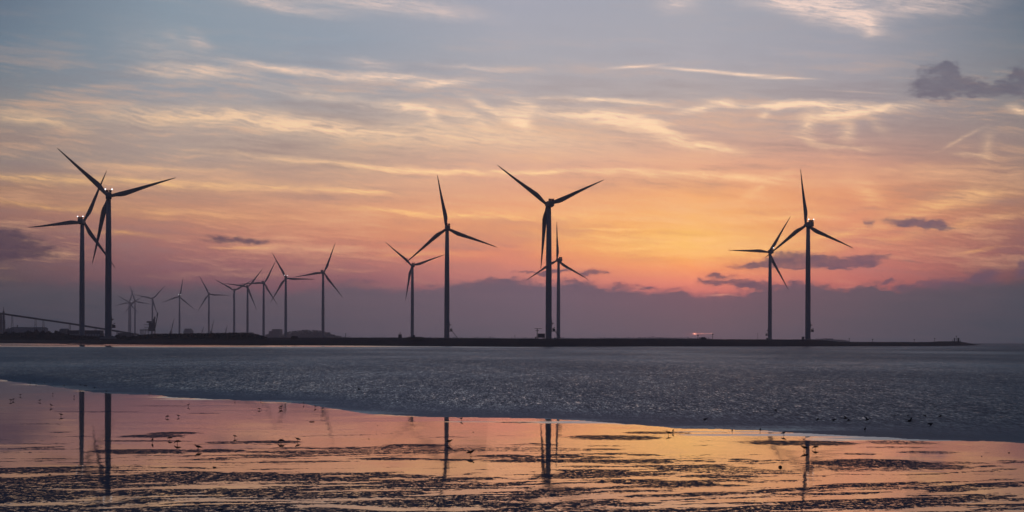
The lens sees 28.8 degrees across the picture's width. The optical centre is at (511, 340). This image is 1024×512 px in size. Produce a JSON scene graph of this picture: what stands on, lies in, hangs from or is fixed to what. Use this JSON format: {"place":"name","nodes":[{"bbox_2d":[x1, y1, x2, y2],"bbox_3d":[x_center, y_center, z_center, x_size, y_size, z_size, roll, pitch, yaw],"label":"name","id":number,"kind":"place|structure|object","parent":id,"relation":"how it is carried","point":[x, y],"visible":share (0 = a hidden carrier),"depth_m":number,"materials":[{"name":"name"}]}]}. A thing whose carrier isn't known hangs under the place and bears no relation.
{"place":"outdoors","nodes":[
{"label":"outdoors","id":0,"kind":"place"},
{"bbox_2d":[140,312,157,334],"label":"ship unloader","id":1,"kind":"object","parent":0,"point":[152,327],"visible":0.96,"depth_m":2897.00,"materials":[{"name":"metal"}]},
{"bbox_2d":[0,338,977,346],"bbox_3d":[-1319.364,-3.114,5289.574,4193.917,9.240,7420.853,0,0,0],"label":"land","id":2,"kind":"structure","parent":0,"point":[487,342],"depth_m":1829.04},
{"bbox_2d":[0,314,1,333],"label":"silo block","id":3,"kind":"structure","parent":2,"relation":"on","point":[0,324],"depth_m":3347.28,"materials":[{"name":"grey"}]},
{"bbox_2d":[2,307,5,333],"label":"chimney tower","id":4,"kind":"structure","parent":2,"relation":"on","point":[3,322],"depth_m":3298.14,"materials":[{"name":"metal"}]},
{"bbox_2d":[10,327,47,332],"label":"warehouse","id":5,"kind":"structure","parent":2,"relation":"on","point":[22,329],"depth_m":2880.00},
{"bbox_2d":[59,329,68,333],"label":"workshop","id":6,"kind":"structure","parent":2,"relation":"on","point":[63,331],"depth_m":2491.00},
{"bbox_2d":[0,332,129,339],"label":"undergrowth","id":7,"kind":"object","parent":2,"relation":"on","point":[34,336],"visible":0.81,"depth_m":1750.17,"materials":[{"name":"green plant"}]},
{"bbox_2d":[0,313,138,334],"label":"conveyor","id":8,"kind":"object","parent":2,"relation":"on","point":[116,331],"visible":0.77,"depth_m":2698.00,"materials":[{"name":"metal"}]},
{"bbox_2d":[28,171,114,335],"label":"wind turbine","id":9,"kind":"object","parent":2,"relation":"on","point":[81,221],"visible":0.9,"depth_m":2005.34,"materials":[{"name":"paint"}]},
{"bbox_2d":[67,330,81,340],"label":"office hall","id":10,"kind":"structure","parent":2,"relation":"on","point":[73,332],"depth_m":2141.00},
{"bbox_2d":[83,330,103,340],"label":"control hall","id":11,"kind":"structure","parent":2,"relation":"on","point":[92,332],"depth_m":2141.00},
{"bbox_2d":[57,148,173,338],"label":"wind turbine","id":12,"kind":"object","parent":2,"relation":"on","point":[106,211],"visible":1,"depth_m":1640.37,"materials":[{"name":"paint"}]},
{"bbox_2d":[114,289,133,331],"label":"wind turbine","id":13,"kind":"object","parent":2,"relation":"on","point":[129,304],"visible":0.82,"depth_m":7070.65,"materials":[{"name":"paint"}]},
{"bbox_2d":[118,333,133,337],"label":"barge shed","id":14,"kind":"structure","parent":2,"relation":"on","point":[127,335],"depth_m":2291.00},
{"bbox_2d":[120,297,141,331],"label":"wind turbine","id":15,"kind":"object","parent":2,"relation":"on","point":[130,312],"visible":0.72,"depth_m":7522.95,"materials":[{"name":"paint"}]},
{"bbox_2d":[125,285,147,335],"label":"wind turbine","id":16,"kind":"object","parent":2,"relation":"on","point":[135,301],"visible":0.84,"depth_m":6612.37,"materials":[{"name":"paint"}]},
{"bbox_2d":[137,287,163,333],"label":"wind turbine","id":17,"kind":"object","parent":2,"relation":"on","point":[152,304],"visible":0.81,"depth_m":6099.94,"materials":[{"name":"paint"}]},
{"bbox_2d":[161,280,193,332],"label":"wind turbine","id":18,"kind":"object","parent":2,"relation":"on","point":[179,303],"visible":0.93,"depth_m":5782.48,"materials":[{"name":"paint"}]},
{"bbox_2d":[183,329,193,333],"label":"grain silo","id":19,"kind":"object","parent":2,"relation":"on","point":[186,331],"visible":0.36,"depth_m":6191.00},
{"bbox_2d":[126,332,267,339],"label":"scrub","id":20,"kind":"object","parent":2,"relation":"on","point":[219,336],"visible":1,"depth_m":1689.80,"materials":[{"name":"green plant"}]},
{"bbox_2d":[197,279,219,333],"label":"wind turbine","id":21,"kind":"object","parent":2,"relation":"on","point":[208,295],"visible":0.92,"depth_m":5458.77,"materials":[{"name":"paint"}]},
{"bbox_2d":[216,280,251,331],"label":"wind turbine","id":22,"kind":"object","parent":2,"relation":"on","point":[233,303],"visible":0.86,"depth_m":4993.51,"materials":[{"name":"paint"}]},
{"bbox_2d":[224,270,261,332],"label":"wind turbine","id":23,"kind":"object","parent":2,"relation":"on","point":[247,314],"visible":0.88,"depth_m":4621.01,"materials":[{"name":"paint"}]},
{"bbox_2d":[245,261,276,335],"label":"wind turbine","id":24,"kind":"object","parent":2,"relation":"on","point":[263,314],"visible":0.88,"depth_m":4387.29,"materials":[{"name":"paint"}]},
{"bbox_2d":[266,329,282,337],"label":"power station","id":25,"kind":"object","parent":2,"relation":"on","point":[275,333],"visible":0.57,"depth_m":5570.00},
{"bbox_2d":[270,253,310,337],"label":"wind turbine","id":26,"kind":"object","parent":2,"relation":"on","point":[285,310],"visible":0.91,"depth_m":3872.99,"materials":[{"name":"paint"}]},
{"bbox_2d":[281,330,341,337],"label":"woodland","id":27,"kind":"object","parent":2,"relation":"on","point":[307,334],"visible":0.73,"depth_m":5379.72,"materials":[{"name":"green plant"}]},
{"bbox_2d":[296,245,340,337],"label":"wind turbine","id":28,"kind":"object","parent":2,"relation":"on","point":[322,272],"visible":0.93,"depth_m":3556.20,"materials":[{"name":"paint"}]},
{"bbox_2d":[403,337,425,340],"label":"scrub","id":29,"kind":"object","parent":2,"relation":"on","point":[414,339],"visible":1,"depth_m":1695.89,"materials":[{"name":"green plant"}]},
{"bbox_2d":[388,244,442,336],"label":"wind turbine","id":30,"kind":"object","parent":2,"relation":"on","point":[411,272],"visible":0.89,"depth_m":3214.66,"materials":[{"name":"paint"}]},
{"bbox_2d":[407,175,495,337],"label":"wind turbine","id":31,"kind":"object","parent":2,"relation":"on","point":[447,324],"visible":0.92,"depth_m":2085.72,"materials":[{"name":"paint"}]},
{"bbox_2d":[265,335,708,338],"bbox_3d":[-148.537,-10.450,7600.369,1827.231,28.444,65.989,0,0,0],"label":"woodland","id":32,"kind":"object","parent":2,"relation":"on","point":[553,338],"visible":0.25,"depth_m":7590.75,"materials":[{"name":"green plant"}]},
{"bbox_2d":[534,328,544,338],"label":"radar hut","id":33,"kind":"object","parent":2,"relation":"on","point":[540,335],"visible":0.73,"depth_m":1662.50,"materials":[{"name":"metal"}]},
{"bbox_2d":[499,166,602,338],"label":"wind turbine","id":34,"kind":"object","parent":2,"relation":"on","point":[546,219],"visible":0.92,"depth_m":1750.49,"materials":[{"name":"paint"}]},
{"bbox_2d":[527,225,586,338],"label":"wind turbine","id":35,"kind":"object","parent":2,"relation":"on","point":[558,260],"visible":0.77,"depth_m":2914.65,"materials":[{"name":"paint"}]},
{"bbox_2d":[730,216,790,338],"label":"wind turbine","id":36,"kind":"object","parent":2,"relation":"on","point":[771,262],"visible":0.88,"depth_m":2681.70,"materials":[{"name":"paint"}]},
{"bbox_2d":[765,169,852,339],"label":"wind turbine","id":37,"kind":"object","parent":2,"relation":"on","point":[809,225],"visible":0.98,"depth_m":2017.19,"materials":[{"name":"paint"}]},
{"bbox_2d":[0,380,1023,511],"bbox_3d":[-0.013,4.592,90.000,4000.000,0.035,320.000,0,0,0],"label":"mudflat","id":38,"kind":"structure","parent":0,"point":[83,447],"depth_m":73.86,"materials":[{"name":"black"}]},
{"bbox_2d":[0,343,1023,442],"bbox_3d":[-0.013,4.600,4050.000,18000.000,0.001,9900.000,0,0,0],"label":"sea","id":39,"kind":"structure","parent":0,"point":[972,393],"depth_m":227.77,"materials":[{"name":"grey liquid"}]},
{"bbox_2d":[0,0,1023,342],"label":"sky","id":40,"kind":"structure","parent":0,"point":[294,131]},
{"bbox_2d":[814,338,848,341],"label":"woodland","id":41,"kind":"object","parent":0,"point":[832,339],"visible":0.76,"depth_m":7581.76,"materials":[{"name":"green plant"}]}
]}

